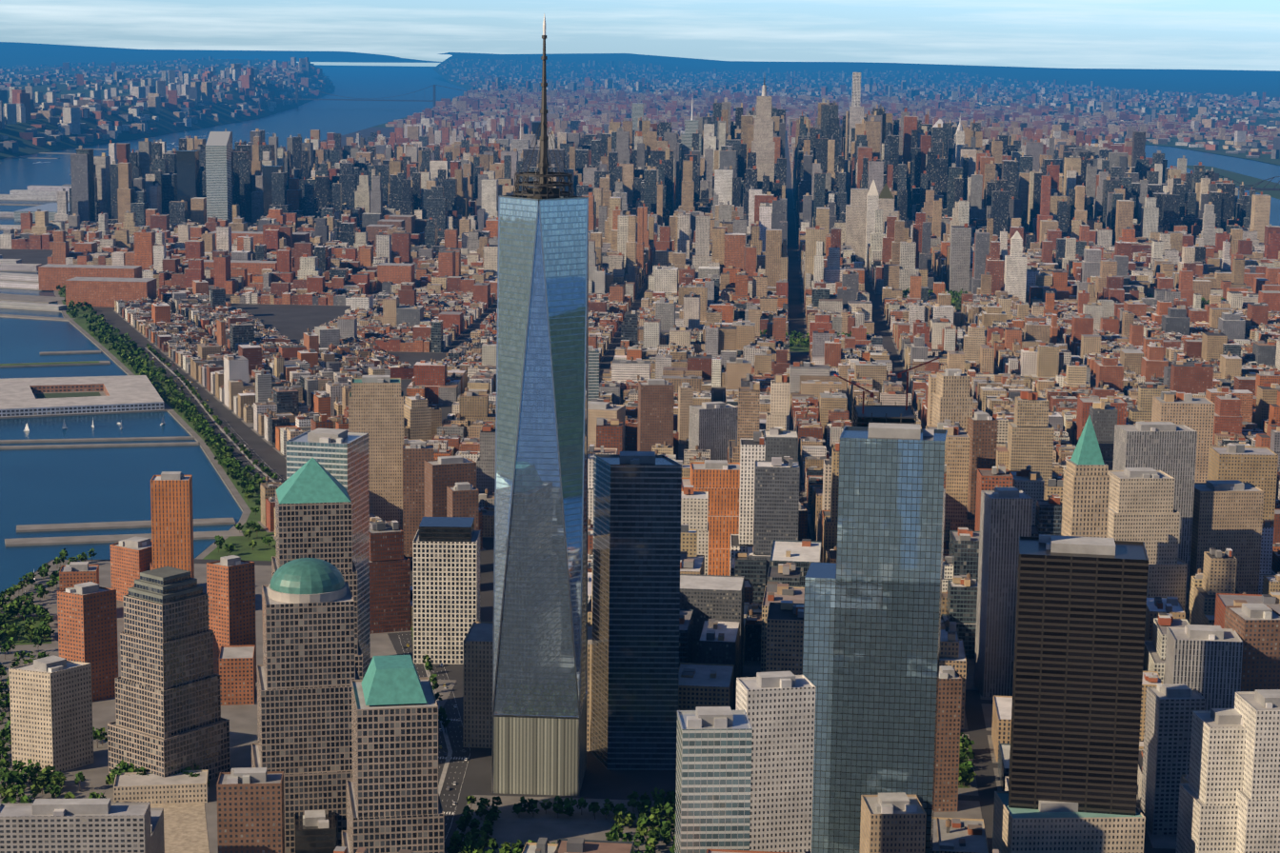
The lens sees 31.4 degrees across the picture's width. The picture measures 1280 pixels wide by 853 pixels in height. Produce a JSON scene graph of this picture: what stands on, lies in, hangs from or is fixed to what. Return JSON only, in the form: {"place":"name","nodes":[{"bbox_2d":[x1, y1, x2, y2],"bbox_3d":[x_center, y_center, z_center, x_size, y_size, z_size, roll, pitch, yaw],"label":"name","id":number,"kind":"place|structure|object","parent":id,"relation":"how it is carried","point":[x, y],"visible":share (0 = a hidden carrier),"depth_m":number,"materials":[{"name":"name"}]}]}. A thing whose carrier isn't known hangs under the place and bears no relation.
{"place":"outdoors","nodes":[
{"label":"outdoors","id":0,"kind":"place"},
{"bbox_2d":[150,802,209,852],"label":"rooftop","id":1,"kind":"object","parent":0,"point":[185,829],"depth_m":1522.70,"materials":[{"name":"beige concrete"}]},
{"bbox_2d":[0,41,441,158],"bbox_3d":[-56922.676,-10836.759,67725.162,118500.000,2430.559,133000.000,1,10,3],"label":"far shore land","id":2,"kind":"structure","parent":0,"point":[29,54],"depth_m":25826.07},
{"bbox_2d":[0,56,335,153],"bbox_3d":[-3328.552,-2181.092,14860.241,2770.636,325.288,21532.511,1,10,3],"label":"distant buildings","id":3,"kind":"structure","parent":2,"relation":"on","point":[141,98],"depth_m":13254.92,"materials":[{"name":"grey concrete"}]},
{"bbox_2d":[275,82,508,107],"bbox_3d":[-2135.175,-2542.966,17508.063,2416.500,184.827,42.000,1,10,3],"label":"suspension bridge","id":4,"kind":"structure","parent":2,"relation":"on","point":[296,98],"depth_m":17501.26,"materials":[{"name":"grey metal"}]},
{"bbox_2d":[493,195,587,717],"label":"skyscraper glass facade","id":5,"kind":"structure","parent":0,"point":[535,676],"depth_m":1565.26,"materials":[{"name":"blue glass"}]},
{"bbox_2d":[371,105,786,133],"bbox_3d":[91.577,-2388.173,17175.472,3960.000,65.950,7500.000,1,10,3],"label":"uptown ground","id":6,"kind":"structure","parent":0,"point":[382,126],"depth_m":14750.84,"materials":[{"name":"grey"}]},
{"bbox_2d":[385,85,1279,139],"bbox_3d":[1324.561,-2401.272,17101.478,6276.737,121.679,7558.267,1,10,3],"label":"uptown buildings","id":7,"kind":"structure","parent":6,"relation":"on","point":[670,103],"depth_m":16184.87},
{"bbox_2d":[0,127,1252,852],"bbox_3d":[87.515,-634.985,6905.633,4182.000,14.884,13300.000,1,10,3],"label":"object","id":8,"kind":"structure","parent":0,"point":[294,322],"depth_m":2736.06,"materials":[{"name":"concrete"}]},
{"bbox_2d":[53,290,242,511],"bbox_3d":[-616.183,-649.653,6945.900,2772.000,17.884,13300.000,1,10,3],"label":"seawall","id":9,"kind":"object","parent":8,"relation":"on","point":[168,411],"visible":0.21,"depth_m":3125.27,"materials":[{"name":"grey concrete"}]},
{"bbox_2d":[144,347,452,797],"bbox_3d":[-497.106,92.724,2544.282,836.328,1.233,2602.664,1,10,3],"label":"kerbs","id":10,"kind":"structure","parent":8,"relation":"on","point":[448,760],"depth_m":1850.28,"materials":[{"name":"concrete"}]},
{"bbox_2d":[145,347,467,805],"bbox_3d":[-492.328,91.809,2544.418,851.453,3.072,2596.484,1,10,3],"label":"cars","id":11,"kind":"object","parent":8,"relation":"on","point":[440,747],"visible":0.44,"depth_m":1922.83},
{"bbox_2d":[0,290,675,852],"bbox_3d":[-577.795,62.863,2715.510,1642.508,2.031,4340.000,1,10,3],"label":"plazas","id":12,"kind":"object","parent":8,"relation":"on","point":[514,828],"visible":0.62,"depth_m":1691.14,"materials":[{"name":"grey concrete"}]},
{"bbox_2d":[220,419,470,842],"bbox_3d":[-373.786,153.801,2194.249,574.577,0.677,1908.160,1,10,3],"label":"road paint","id":13,"kind":"object","parent":8,"relation":"on","point":[438,720],"visible":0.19,"depth_m":1680.26,"materials":[{"name":"white"}]},
{"bbox_2d":[491,35,588,796],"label":"skyscraper","id":14,"kind":"structure","parent":8,"relation":"on","point":[587,284],"depth_m":1561.95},
{"bbox_2d":[493,699,586,796],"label":"skyscraper base","id":15,"kind":"object","parent":14,"relation":"attached to","point":[535,756],"visible":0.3,"depth_m":1595.44,"materials":[{"name":"silver metal"}]},
{"bbox_2d":[542,14,545,35],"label":"spire beacon","id":16,"kind":"object","parent":14,"relation":"attached to","point":[544,27],"visible":0.85,"depth_m":1539.81,"materials":[{"name":"white metal"}]},
{"bbox_2d":[14,102,1101,852],"bbox_3d":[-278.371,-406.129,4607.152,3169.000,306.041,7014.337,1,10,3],"label":"glass buildings","id":17,"kind":"structure","parent":8,"relation":"on","point":[713,792],"depth_m":1152.67,"materials":[{"name":"grey glass"}]},
{"bbox_2d":[0,290,1204,788],"bbox_3d":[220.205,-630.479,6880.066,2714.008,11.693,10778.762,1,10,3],"label":"park lawns","id":18,"kind":"structure","parent":8,"relation":"on","point":[244,550],"depth_m":2439.00,"materials":[{"name":"green plant"}]},
{"bbox_2d":[176,120,1032,852],"bbox_3d":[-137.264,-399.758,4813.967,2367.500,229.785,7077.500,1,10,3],"label":"buildings","id":19,"kind":"structure","parent":8,"relation":"on","point":[431,529],"depth_m":1924.00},
{"bbox_2d":[0,260,1226,852],"bbox_3d":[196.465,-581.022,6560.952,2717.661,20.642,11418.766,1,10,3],"label":"trees","id":20,"kind":"object","parent":8,"relation":"on","point":[265,541],"visible":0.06,"depth_m":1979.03,"materials":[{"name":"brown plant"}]},
{"bbox_2d":[6,178,1252,849],"bbox_3d":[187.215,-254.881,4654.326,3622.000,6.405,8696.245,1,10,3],"label":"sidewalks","id":21,"kind":"structure","parent":8,"relation":"on","point":[969,809],"depth_m":1927.38,"materials":[{"name":"grey concrete"}]},
{"bbox_2d":[590,454,681,770],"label":"skyscraper","id":22,"kind":"structure","parent":8,"relation":"on","point":[636,552],"depth_m":1640.50,"materials":[{"name":"blue glass"}]},
{"bbox_2d":[0,66,1279,852],"bbox_3d":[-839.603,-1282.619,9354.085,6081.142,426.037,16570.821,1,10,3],"label":"buildings","id":23,"kind":"structure","parent":8,"relation":"on","point":[329,744],"depth_m":1607.14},
{"bbox_2d":[269,558,344,594],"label":"dome roof","id":24,"kind":"structure","parent":23,"relation":"on","point":[307,576],"depth_m":1415.47,"materials":[{"name":"teal metal"}]},
{"bbox_2d":[275,416,1104,705],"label":"pyramid roofs","id":25,"kind":"structure","parent":23,"relation":"on","point":[391,681],"depth_m":1600.19,"materials":[{"name":"teal metal"}]},
{"bbox_2d":[763,78,916,427],"bbox_3d":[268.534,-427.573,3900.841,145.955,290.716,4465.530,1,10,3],"label":"rooftop structure","id":26,"kind":"object","parent":23,"relation":"on","point":[892,414],"visible":0.08,"depth_m":1727.99,"materials":[{"name":"grey"}]},
{"bbox_2d":[879,182,894,199],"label":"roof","id":27,"kind":"structure","parent":23,"relation":"on","point":[885,192],"depth_m":5571.51,"materials":[{"name":"green metal"}]},
{"bbox_2d":[0,97,1279,852],"bbox_3d":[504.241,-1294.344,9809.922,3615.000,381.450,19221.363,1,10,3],"label":"city blocks","id":28,"kind":"structure","parent":8,"relation":"on","point":[1111,243],"depth_m":4281.67,"materials":[{"name":"brown brick"}]},
{"bbox_2d":[802,426,947,852],"bbox_3d":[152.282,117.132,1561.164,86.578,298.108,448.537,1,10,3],"label":"skyscraper","id":29,"kind":"structure","parent":8,"relation":"on","point":[872,602],"depth_m":1338.18,"materials":[{"name":"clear glass"}]},
{"bbox_2d":[1008,536,1148,816],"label":"skyscraper","id":30,"kind":"structure","parent":8,"relation":"on","point":[1079,640],"depth_m":1358.64,"materials":[{"name":"black metal"}]},
{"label":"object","id":31,"kind":"object","parent":8,"relation":"on","visible":0},
{"bbox_2d":[833,357,939,424],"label":"tower cranes","id":32,"kind":"object","parent":31,"relation":"on","point":[871,394],"visible":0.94,"depth_m":1740.97,"materials":[{"name":"red"}]},
{"bbox_2d":[0,64,1279,595],"bbox_3d":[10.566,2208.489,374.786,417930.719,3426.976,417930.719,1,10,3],"label":"water","id":33,"kind":"structure","parent":0,"point":[74,486],"depth_m":3123.03,"materials":[{"name":"blue liquid"}]},
{"bbox_2d":[0,148,243,546],"bbox_3d":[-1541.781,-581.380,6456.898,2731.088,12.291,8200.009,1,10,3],"label":"piers","id":34,"kind":"structure","parent":33,"relation":"in","point":[94,539],"depth_m":2932.56,"materials":[{"name":"grey concrete"}]},
{"bbox_2d":[35,392,100,399],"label":"sports turf","id":35,"kind":"structure","parent":34,"relation":"on","point":[60,395],"depth_m":3333.43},
{"bbox_2d":[23,134,235,602],"bbox_3d":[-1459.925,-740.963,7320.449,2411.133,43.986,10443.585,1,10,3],"label":"sailboats","id":36,"kind":"object","parent":33,"relation":"on","point":[92,426],"visible":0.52,"depth_m":3067.17,"materials":[{"name":"white"}]},
{"bbox_2d":[1213,173,1279,190],"bbox_3d":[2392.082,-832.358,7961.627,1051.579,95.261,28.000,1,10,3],"label":"bridge","id":37,"kind":"structure","parent":33,"relation":"on","point":[1216,176],"depth_m":7966.13,"materials":[{"name":"grey metal"}]},
{"bbox_2d":[0,0,1279,70],"label":"sky","id":38,"kind":"structure","parent":0,"point":[1144,34],"materials":[{"name":"blue"}]},
{"bbox_2d":[432,52,1279,108],"bbox_3d":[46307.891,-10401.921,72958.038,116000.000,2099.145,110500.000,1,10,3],"label":"ground","id":39,"kind":"structure","parent":0,"point":[1230,82],"depth_m":39351.89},
{"bbox_2d":[438,57,1279,108],"bbox_3d":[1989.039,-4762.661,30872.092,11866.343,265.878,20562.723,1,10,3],"label":"bronx buildings","id":40,"kind":"structure","parent":39,"relation":"on","point":[870,88],"depth_m":26601.56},
{"bbox_2d":[813,103,1279,165],"bbox_3d":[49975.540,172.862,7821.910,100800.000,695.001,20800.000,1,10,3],"label":"ground","id":41,"kind":"structure","parent":0,"point":[1263,157],"depth_m":14887.03,"materials":[{"name":"grey"}]},
{"bbox_2d":[732,93,1279,159],"bbox_3d":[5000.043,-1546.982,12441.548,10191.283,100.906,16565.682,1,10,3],"label":"distant buildings","id":42,"kind":"structure","parent":41,"relation":"on","point":[1241,142],"depth_m":16097.10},
{"bbox_2d":[1186,165,1279,199],"bbox_3d":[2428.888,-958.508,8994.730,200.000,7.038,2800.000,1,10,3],"label":"roosevelt island","id":43,"kind":"structure","parent":0,"point":[1241,178],"depth_m":9172.33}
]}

